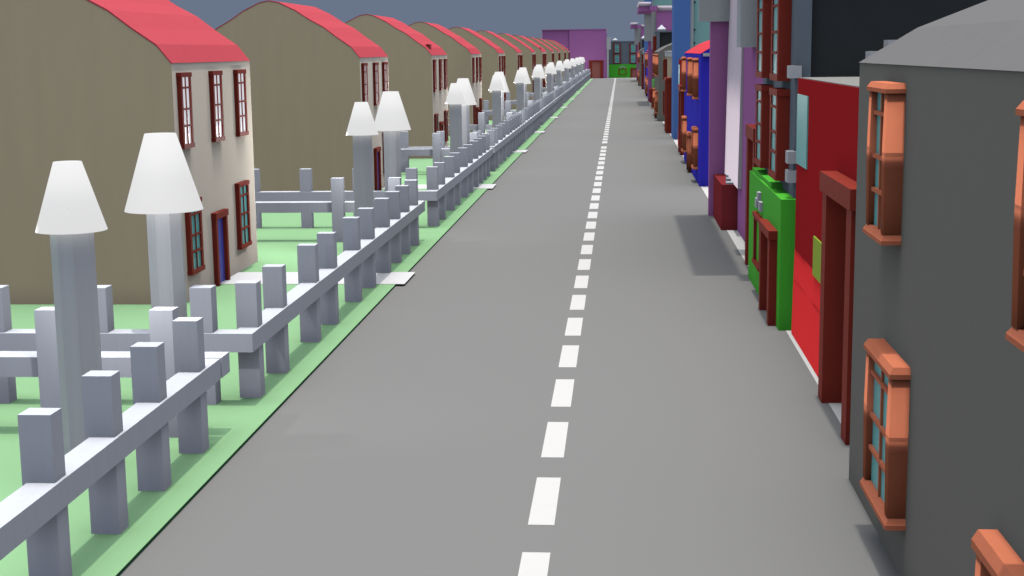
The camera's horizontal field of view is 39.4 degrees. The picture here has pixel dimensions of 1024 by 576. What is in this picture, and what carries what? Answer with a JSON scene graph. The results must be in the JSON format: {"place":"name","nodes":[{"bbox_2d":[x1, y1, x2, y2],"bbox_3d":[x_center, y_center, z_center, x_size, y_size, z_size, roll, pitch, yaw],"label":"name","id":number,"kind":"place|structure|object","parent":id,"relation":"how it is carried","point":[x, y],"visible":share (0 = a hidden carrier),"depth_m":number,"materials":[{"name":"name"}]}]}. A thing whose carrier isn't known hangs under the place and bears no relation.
{"place":"outdoors","nodes":[
{"label":"outdoors","id":0,"kind":"place"},
{"bbox_2d":[0,0,257,303],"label":"cream house","id":1,"kind":"structure","parent":0,"point":[99,89],"depth_m":40.10,"materials":[{"name":"paint"}]},
{"bbox_2d":[176,72,194,148],"bbox_3d":[-9.210,-5.004,40.328,0.168,2.121,1.011,0,9,4],"label":"window","id":2,"kind":"structure","parent":1,"relation":"in","point":[183,79],"depth_m":40.18,"materials":[{"name":"red wood"}]},
{"bbox_2d":[185,197,205,275],"bbox_3d":[-9.140,-1.505,41.183,0.178,2.131,1.259,0,9,4],"label":"window","id":3,"kind":"structure","parent":1,"relation":"in","point":[193,220],"depth_m":41.09,"materials":[{"name":"teal glass"}]},
{"bbox_2d":[208,71,225,141],"bbox_3d":[-8.973,-5.526,43.462,0.168,2.121,1.041,0,9,4],"label":"window","id":4,"kind":"structure","parent":1,"relation":"in","point":[215,77],"depth_m":43.31,"materials":[{"name":"red wood"}]},
{"bbox_2d":[211,209,229,285],"bbox_3d":[-8.929,-1.255,43.908,0.188,2.230,1.358,0,9,4],"label":"door","id":5,"kind":"structure","parent":1,"relation":"in","point":[219,219],"depth_m":44.00,"materials":[{"name":"blue wood"}]},
{"bbox_2d":[233,69,248,136],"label":"window","id":6,"kind":"structure","parent":1,"relation":"in","point":[239,76],"depth_m":46.10,"materials":[{"name":"red wood"}]},
{"bbox_2d":[234,180,251,249],"bbox_3d":[-8.739,-2.388,46.486,0.178,2.131,1.279,0,9,4],"label":"window","id":7,"kind":"structure","parent":1,"relation":"in","point":[242,203],"depth_m":46.32,"materials":[{"name":"teal glass"}]},
{"bbox_2d":[0,79,592,575],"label":"lawn","id":8,"kind":"structure","parent":0,"point":[236,423],"depth_m":29.30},
{"bbox_2d":[35,161,107,454],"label":"lamp pillar","id":9,"kind":"structure","parent":8,"relation":"on","point":[71,221],"depth_m":23.66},
{"bbox_2d":[0,307,229,575],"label":"picket fence","id":10,"kind":"object","parent":8,"relation":"on","point":[173,370],"visible":0.94,"depth_m":21.22,"materials":[{"name":"white paint"}]},
{"bbox_2d":[124,133,202,316],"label":"lamp pillar","id":11,"kind":"structure","parent":8,"relation":"on","point":[163,195],"depth_m":28.34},
{"bbox_2d":[0,177,424,404],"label":"picket fence","id":12,"kind":"object","parent":8,"relation":"on","point":[381,235],"visible":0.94,"depth_m":33.85,"materials":[{"name":"white paint"}]},
{"bbox_2d":[221,272,414,283],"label":"path","id":13,"kind":"structure","parent":8,"relation":"on","point":[385,278],"depth_m":44.82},
{"bbox_2d":[346,102,377,216],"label":"lamp pillar","id":14,"kind":"structure","parent":8,"relation":"on","point":[361,129],"depth_m":50.38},
{"bbox_2d":[254,133,492,227],"bbox_3d":[-8.492,-5.647,70.031,12.939,2.408,25.492,0,9,4],"label":"picket fence","id":15,"kind":"object","parent":8,"relation":"on","point":[453,179],"visible":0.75,"depth_m":60.00,"materials":[{"name":"white paint"}]},
{"bbox_2d":[375,91,410,190],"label":"lamp pillar","id":16,"kind":"structure","parent":8,"relation":"on","point":[391,121],"depth_m":56.88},
{"bbox_2d":[382,184,495,188],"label":"path","id":17,"kind":"structure","parent":8,"relation":"on","point":[486,186],"depth_m":74.33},
{"bbox_2d":[445,83,465,152],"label":"lamp pillar","id":18,"kind":"structure","parent":8,"relation":"on","point":[455,100],"depth_m":78.94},
{"bbox_2d":[400,112,523,171],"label":"picket fence","id":19,"kind":"object","parent":8,"relation":"on","point":[505,138],"visible":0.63,"depth_m":89.63,"materials":[{"name":"white paint"}]},
{"bbox_2d":[457,78,476,146],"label":"lamp pillar","id":20,"kind":"structure","parent":8,"relation":"on","point":[467,91],"depth_m":83.19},
{"bbox_2d":[489,75,503,127],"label":"lamp pillar","id":21,"kind":"structure","parent":8,"relation":"on","point":[496,88],"depth_m":105.16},
{"bbox_2d":[489,72,508,122],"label":"lamp pillar","id":22,"kind":"structure","parent":8,"relation":"on","point":[503,81],"depth_m":107.87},
{"bbox_2d":[480,101,541,142],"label":"picket fence","id":23,"kind":"object","parent":8,"relation":"on","point":[531,112],"visible":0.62,"depth_m":119.97,"materials":[{"name":"white paint"}]},
{"bbox_2d":[482,92,554,124],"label":"picket fence","id":24,"kind":"object","parent":8,"relation":"on","point":[547,101],"visible":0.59,"depth_m":140.85,"materials":[{"name":"white paint"}]},
{"bbox_2d":[514,70,525,111],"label":"lamp pillar","id":25,"kind":"structure","parent":8,"relation":"on","point":[519,80],"depth_m":129.88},
{"bbox_2d":[515,67,530,107],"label":"lamp pillar","id":26,"kind":"structure","parent":8,"relation":"on","point":[525,73],"depth_m":134.20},
{"bbox_2d":[506,86,563,112],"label":"picket fence","id":27,"kind":"object","parent":8,"relation":"on","point":[558,95],"visible":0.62,"depth_m":172.18,"materials":[{"name":"white paint"}]},
{"bbox_2d":[532,67,541,101],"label":"lamp pillar","id":28,"kind":"structure","parent":8,"relation":"on","point":[536,75],"depth_m":156.20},
{"bbox_2d":[532,65,545,98],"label":"lamp pillar","id":29,"kind":"structure","parent":8,"relation":"on","point":[541,70],"depth_m":160.71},
{"bbox_2d":[545,64,552,92],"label":"lamp pillar","id":30,"kind":"structure","parent":8,"relation":"on","point":[548,71],"depth_m":182.79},
{"bbox_2d":[529,81,570,102],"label":"picket fence","id":31,"kind":"object","parent":8,"relation":"on","point":[566,90],"visible":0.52,"depth_m":198.32,"materials":[{"name":"white paint"}]},
{"bbox_2d":[545,62,556,90],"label":"lamp pillar","id":32,"kind":"structure","parent":8,"relation":"on","point":[553,68],"depth_m":189.04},
{"bbox_2d":[555,62,561,86],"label":"lamp pillar","id":33,"kind":"structure","parent":8,"relation":"on","point":[558,67],"depth_m":211.05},
{"bbox_2d":[543,78,576,96],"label":"picket fence","id":34,"kind":"object","parent":8,"relation":"on","point":[573,85],"visible":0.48,"depth_m":227.46,"materials":[{"name":"white paint"}]},
{"bbox_2d":[563,61,568,81],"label":"lamp pillar","id":35,"kind":"structure","parent":8,"relation":"on","point":[565,65],"depth_m":237.44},
{"bbox_2d":[554,75,581,90],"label":"picket fence","id":36,"kind":"object","parent":8,"relation":"on","point":[578,81],"visible":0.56,"depth_m":253.16,"materials":[{"name":"white paint"}]},
{"bbox_2d":[554,72,584,86],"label":"picket fence","id":37,"kind":"object","parent":8,"relation":"on","point":[582,78],"visible":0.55,"depth_m":284.80,"materials":[{"name":"white paint"}]},
{"bbox_2d":[570,60,574,77],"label":"lamp pillar","id":38,"kind":"structure","parent":8,"relation":"on","point":[571,68],"depth_m":268.81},
{"bbox_2d":[215,0,388,190],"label":"cream house","id":39,"kind":"structure","parent":0,"point":[316,74],"depth_m":68.25,"materials":[{"name":"paint"}]},
{"bbox_2d":[361,63,367,101],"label":"window","id":40,"kind":"structure","parent":39,"relation":"in","point":[364,71],"depth_m":68.35,"materials":[{"name":"red wood"}]},
{"bbox_2d":[372,62,379,105],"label":"window","id":41,"kind":"structure","parent":39,"relation":"in","point":[375,65],"depth_m":71.49,"materials":[{"name":"brown wood"}]},
{"bbox_2d":[373,147,381,190],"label":"door","id":42,"kind":"structure","parent":39,"relation":"in","point":[377,151],"depth_m":72.11,"materials":[{"name":"red wood"}]},
{"bbox_2d":[382,62,387,92],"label":"window","id":43,"kind":"structure","parent":39,"relation":"in","point":[384,64],"depth_m":74.15,"materials":[{"name":"brown wood"}]},
{"bbox_2d":[345,14,448,158],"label":"cream house","id":44,"kind":"structure","parent":0,"point":[417,70],"depth_m":94.00,"materials":[{"name":"paint"}]},
{"bbox_2d":[432,59,436,91],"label":"window","id":45,"kind":"structure","parent":44,"relation":"in","point":[434,60],"depth_m":94.24,"materials":[{"name":"brown wood"}]},
{"bbox_2d":[434,114,438,132],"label":"window","id":46,"kind":"structure","parent":44,"relation":"in","point":[436,124],"depth_m":94.89,"materials":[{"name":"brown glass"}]},
{"bbox_2d":[438,59,442,90],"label":"window","id":47,"kind":"structure","parent":44,"relation":"in","point":[440,60],"depth_m":97.35,"materials":[{"name":"red wood"}]},
{"bbox_2d":[443,59,447,89],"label":"window","id":48,"kind":"structure","parent":44,"relation":"in","point":[445,60],"depth_m":100.07,"materials":[{"name":"red wood"}]},
{"bbox_2d":[444,110,448,141],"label":"window","id":49,"kind":"structure","parent":44,"relation":"in","point":[446,111],"depth_m":100.34,"materials":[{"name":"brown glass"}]},
{"bbox_2d":[169,0,643,40],"label":"sky","id":50,"kind":"structure","parent":0,"point":[526,18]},
{"bbox_2d":[409,22,481,135],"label":"cream house","id":51,"kind":"structure","parent":0,"point":[464,58],"depth_m":118.86,"materials":[{"name":"paint"}]},
{"bbox_2d":[472,57,474,82],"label":"window","id":52,"kind":"structure","parent":51,"relation":"in","point":[473,58],"depth_m":119.22,"materials":[{"name":"red wood"}]},
{"bbox_2d":[473,100,476,124],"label":"window","id":53,"kind":"structure","parent":51,"relation":"in","point":[474,106],"depth_m":119.95,"materials":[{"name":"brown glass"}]},
{"bbox_2d":[476,57,478,81],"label":"window","id":54,"kind":"structure","parent":51,"relation":"in","point":[477,65],"depth_m":122.33,"materials":[{"name":"red wood"}]},
{"bbox_2d":[479,57,481,81],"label":"window","id":55,"kind":"structure","parent":51,"relation":"in","point":[480,58],"depth_m":125.06,"materials":[{"name":"red wood"}]},
{"bbox_2d":[448,27,505,119],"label":"cream house","id":56,"kind":"structure","parent":0,"point":[493,56],"depth_m":145.17,"materials":[{"name":"paint"}]},
{"bbox_2d":[477,30,522,108],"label":"cream house","id":57,"kind":"structure","parent":0,"point":[514,58],"depth_m":171.77,"materials":[{"name":"paint"}]},
{"bbox_2d":[120,78,899,575],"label":"road","id":58,"kind":"structure","parent":0,"point":[402,430],"depth_m":27.45,"materials":[{"name":"asphalt"}]},
{"bbox_2d":[518,78,615,575],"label":"road markings","id":59,"kind":"object","parent":58,"relation":"on","point":[544,502],"visible":0.95,"depth_m":26.98,"materials":[{"name":"paint"}]},
{"bbox_2d":[497,33,535,99],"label":"cream house","id":60,"kind":"structure","parent":0,"point":[529,57],"depth_m":200.04,"materials":[{"name":"paint"}]},
{"bbox_2d":[512,35,545,91],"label":"cream house","id":61,"kind":"structure","parent":0,"point":[540,52],"depth_m":226.50,"materials":[{"name":"paint"}]},
{"bbox_2d":[526,37,554,82],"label":"cream house","id":62,"kind":"structure","parent":0,"point":[549,54],"depth_m":257.62,"materials":[{"name":"paint"}]},
{"bbox_2d":[535,38,560,74],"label":"cream house","id":63,"kind":"structure","parent":0,"point":[557,53],"depth_m":284.76,"materials":[{"name":"paint"}]},
{"bbox_2d":[543,39,565,76],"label":"cream house","id":64,"kind":"structure","parent":0,"point":[562,54],"depth_m":314.76,"materials":[{"name":"paint"}]},
{"bbox_2d":[550,40,569,72],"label":"cream house","id":65,"kind":"structure","parent":0,"point":[566,50],"depth_m":339.45,"materials":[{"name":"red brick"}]},
{"bbox_2d":[663,121,841,422],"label":"pavement","id":66,"kind":"structure","parent":0,"point":[737,239],"depth_m":35.30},
{"bbox_2d":[630,23,643,79],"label":"purple tower","id":67,"kind":"structure","parent":66,"relation":"on","point":[638,32],"depth_m":316.40,"materials":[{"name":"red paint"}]},
{"bbox_2d":[637,48,643,85],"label":"grey house","id":68,"kind":"structure","parent":66,"relation":"on","point":[640,52],"depth_m":275.16,"materials":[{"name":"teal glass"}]},
{"bbox_2d":[641,50,643,88],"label":"tan shop","id":69,"kind":"structure","parent":66,"relation":"on","point":[642,71],"depth_m":257.85,"materials":[{"name":"grey stone"}]},
{"bbox_2d":[641,63,643,88],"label":"door","id":70,"kind":"structure","parent":69,"relation":"in","point":[642,64],"depth_m":254.74,"materials":[{"name":"brown wood"}]},
{"bbox_2d":[645,50,647,96],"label":"blue house","id":71,"kind":"structure","parent":66,"relation":"on","point":[646,66],"depth_m":212.39,"materials":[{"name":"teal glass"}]},
{"bbox_2d":[637,2,671,102],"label":"purple tower","id":72,"kind":"structure","parent":66,"relation":"on","point":[656,18],"depth_m":181.65,"materials":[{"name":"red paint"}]},
{"bbox_2d":[644,0,671,90],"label":"blue teal tower","id":73,"kind":"structure","parent":66,"relation":"on","point":[661,2],"depth_m":244.17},
{"bbox_2d":[651,25,671,108],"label":"green front pub","id":74,"kind":"structure","parent":66,"relation":"on","point":[662,37],"depth_m":169.37,"materials":[{"name":"stone"}]},
{"bbox_2d":[653,36,656,53],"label":"window","id":75,"kind":"structure","parent":74,"relation":"in","point":[654,37],"depth_m":170.59,"materials":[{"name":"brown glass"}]},
{"bbox_2d":[652,43,671,120],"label":"grey house","id":76,"kind":"structure","parent":66,"relation":"on","point":[659,56],"depth_m":140.40,"materials":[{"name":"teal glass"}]},
{"bbox_2d":[655,91,657,112],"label":"window","id":77,"kind":"structure","parent":76,"relation":"in","point":[656,92],"depth_m":141.89,"materials":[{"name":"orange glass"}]},
{"bbox_2d":[662,51,671,132],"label":"tan shop","id":78,"kind":"structure","parent":66,"relation":"on","point":[667,79],"depth_m":120.56,"materials":[{"name":"paint"}]},
{"bbox_2d":[663,59,666,80],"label":"window","id":79,"kind":"structure","parent":78,"relation":"in","point":[664,60],"depth_m":131.35,"materials":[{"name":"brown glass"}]},
{"bbox_2d":[664,77,671,132],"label":"door","id":80,"kind":"structure","parent":78,"relation":"in","point":[668,81],"depth_m":120.27,"materials":[{"name":"brown wood"}]},
{"bbox_2d":[678,59,683,154],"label":"red shop","id":81,"kind":"structure","parent":66,"relation":"on","point":[680,103],"depth_m":98.06,"materials":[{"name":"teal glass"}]},
{"bbox_2d":[678,85,683,154],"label":"door","id":82,"kind":"structure","parent":81,"relation":"in","point":[680,94],"depth_m":95.54,"materials":[{"name":"wood"}]},
{"bbox_2d":[671,0,709,139],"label":"blue teal tower","id":83,"kind":"structure","parent":66,"relation":"on","point":[689,31],"depth_m":110.79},
{"bbox_2d":[681,40,709,186],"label":"blue house","id":84,"kind":"structure","parent":66,"relation":"on","point":[695,90],"depth_m":75.19,"materials":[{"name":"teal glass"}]},
{"bbox_2d":[681,57,685,91],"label":"window","id":85,"kind":"structure","parent":84,"relation":"in","point":[683,66],"depth_m":88.57,"materials":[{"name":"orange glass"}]},
{"bbox_2d":[681,115,686,151],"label":"window","id":86,"kind":"structure","parent":84,"relation":"in","point":[684,118],"depth_m":87.93,"materials":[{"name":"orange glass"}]},
{"bbox_2d":[686,131,691,172],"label":"door","id":87,"kind":"structure","parent":84,"relation":"in","point":[689,135],"depth_m":82.00,"materials":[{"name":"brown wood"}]},
{"bbox_2d":[687,57,692,95],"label":"window","id":88,"kind":"structure","parent":84,"relation":"in","point":[689,60],"depth_m":80.81,"materials":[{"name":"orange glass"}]},
{"bbox_2d":[691,126,697,169],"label":"window","id":89,"kind":"structure","parent":84,"relation":"in","point":[694,144],"depth_m":75.28,"materials":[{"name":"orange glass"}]},
{"bbox_2d":[692,58,698,99],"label":"window","id":90,"kind":"structure","parent":84,"relation":"in","point":[695,73],"depth_m":74.77,"materials":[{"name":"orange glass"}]},
{"bbox_2d":[698,0,762,264],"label":"purple tower","id":91,"kind":"structure","parent":66,"relation":"on","point":[733,80],"depth_m":55.80,"materials":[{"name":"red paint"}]},
{"bbox_2d":[745,124,757,264],"bbox_3d":[7.778,-2.857,45.552,0.500,4.560,2.830,0,9,4],"label":"door","id":92,"kind":"structure","parent":91,"relation":"in","point":[749,128],"depth_m":46.30,"materials":[{"name":"brown wood"}]},
{"bbox_2d":[791,77,858,444],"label":"red shop","id":93,"kind":"structure","parent":66,"relation":"on","point":[825,213],"depth_m":28.45,"materials":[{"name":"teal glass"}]},
{"bbox_2d":[796,94,808,168],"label":"window","id":94,"kind":"structure","parent":93,"relation":"in","point":[802,100],"depth_m":33.45,"materials":[{"name":"teal glass"}]},
{"bbox_2d":[818,171,856,444],"bbox_3d":[6.303,0.249,26.850,0.620,4.580,3.820,0,9,4],"label":"door","id":95,"kind":"structure","parent":93,"relation":"in","point":[839,190],"depth_m":27.98,"materials":[{"name":"red wood"}]},
{"bbox_2d":[865,40,895,57],"bbox_3d":[9.131,-5.442,33.882,1.400,0.860,0.600,0,9,4],"label":"roof step","id":96,"kind":"object","parent":93,"relation":"on","point":[869,53],"visible":0.18,"depth_m":33.66,"materials":[{"name":"concrete"}]},
{"bbox_2d":[748,0,986,330],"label":"green front pub","id":97,"kind":"structure","parent":66,"relation":"on","point":[796,39],"depth_m":35.76,"materials":[{"name":"paint"}]},
{"bbox_2d":[752,211,762,271],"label":"window","id":98,"kind":"structure","parent":97,"relation":"in","point":[756,216],"depth_m":41.18,"materials":[{"name":"brown wood"}]},
{"bbox_2d":[755,0,771,77],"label":"window","id":99,"kind":"structure","parent":97,"relation":"in","point":[763,52],"depth_m":40.33,"materials":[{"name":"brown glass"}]},
{"bbox_2d":[754,84,773,167],"bbox_3d":[7.313,-4.724,41.530,0.360,2.330,1.900,0,9,4],"label":"window","id":100,"kind":"structure","parent":97,"relation":"in","point":[762,118],"depth_m":40.75,"materials":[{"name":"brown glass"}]},
{"bbox_2d":[759,219,777,325],"bbox_3d":[6.707,-0.444,37.551,0.250,2.440,2.620,0,9,4],"label":"door","id":101,"kind":"structure","parent":97,"relation":"in","point":[768,233],"depth_m":36.51,"materials":[{"name":"brown wood"}]},
{"bbox_2d":[768,87,789,180],"bbox_3d":[7.012,-4.061,37.546,0.360,2.330,1.900,0,9,4],"label":"window","id":102,"kind":"structure","parent":97,"relation":"in","point":[779,126],"depth_m":36.73,"materials":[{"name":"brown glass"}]},
{"bbox_2d":[769,0,791,80],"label":"window","id":103,"kind":"structure","parent":97,"relation":"in","point":[781,10],"depth_m":36.33,"materials":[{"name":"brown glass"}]},
{"bbox_2d":[849,0,1023,575],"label":"grey house","id":104,"kind":"structure","parent":66,"relation":"on","point":[936,464],"depth_m":16.86,"materials":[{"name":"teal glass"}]},
{"bbox_2d":[863,81,905,244],"bbox_3d":[5.110,-1.744,19.629,0.290,2.140,1.450,0,9,4],"label":"window","id":105,"kind":"structure","parent":104,"relation":"in","point":[886,115],"depth_m":19.09,"materials":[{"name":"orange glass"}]},
{"bbox_2d":[860,338,910,530],"bbox_3d":[5.109,1.949,19.609,0.290,2.180,2.000,0,9,4],"label":"window","id":106,"kind":"structure","parent":104,"relation":"in","point":[883,482],"depth_m":19.03,"materials":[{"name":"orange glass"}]},
{"bbox_2d":[971,529,1023,575],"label":"door","id":107,"kind":"structure","parent":104,"relation":"in","point":[995,556],"depth_m":13.71,"materials":[{"name":"orange wood"}]},
{"bbox_2d":[1005,100,1023,351],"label":"window","id":108,"kind":"structure","parent":104,"relation":"in","point":[1015,335],"depth_m":12.60,"materials":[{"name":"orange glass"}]},
{"label":"end pavement","id":109,"kind":"structure","parent":0,"visible":0},
{"bbox_2d":[541,28,606,78],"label":"purple block","id":110,"kind":"structure","parent":109,"relation":"on","point":[589,46],"depth_m":356.77,"materials":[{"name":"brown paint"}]},
{"bbox_2d":[589,60,602,78],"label":"door","id":111,"kind":"structure","parent":110,"relation":"in","point":[595,66],"depth_m":357.14,"materials":[{"name":"brown wood"}]},
{"bbox_2d":[607,37,610,77],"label":"grey panel post","id":112,"kind":"object","parent":109,"relation":"on","point":[608,43],"visible":1,"depth_m":356.19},
{"bbox_2d":[609,38,636,77],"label":"green front pub","id":113,"kind":"structure","parent":109,"relation":"on","point":[622,59],"depth_m":359.08,"materials":[{"name":"paint"}]},
{"bbox_2d":[613,54,620,62],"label":"window","id":114,"kind":"structure","parent":113,"relation":"in","point":[616,57],"depth_m":358.98,"materials":[{"name":"teal glass"}]},
{"bbox_2d":[613,43,620,52],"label":"window","id":115,"kind":"structure","parent":113,"relation":"in","point":[616,47],"depth_m":358.63,"materials":[{"name":"brown glass"}]},
{"bbox_2d":[629,54,636,62],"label":"window","id":116,"kind":"structure","parent":113,"relation":"in","point":[633,57],"depth_m":358.71,"materials":[{"name":"teal glass"}]},
{"bbox_2d":[629,43,636,52],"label":"window","id":117,"kind":"structure","parent":113,"relation":"in","point":[633,48],"depth_m":358.32,"materials":[{"name":"teal glass"}]},
{"bbox_2d":[630,68,636,77],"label":"door","id":118,"kind":"structure","parent":113,"relation":"in","point":[633,70],"depth_m":359.15,"materials":[{"name":"brown wood"}]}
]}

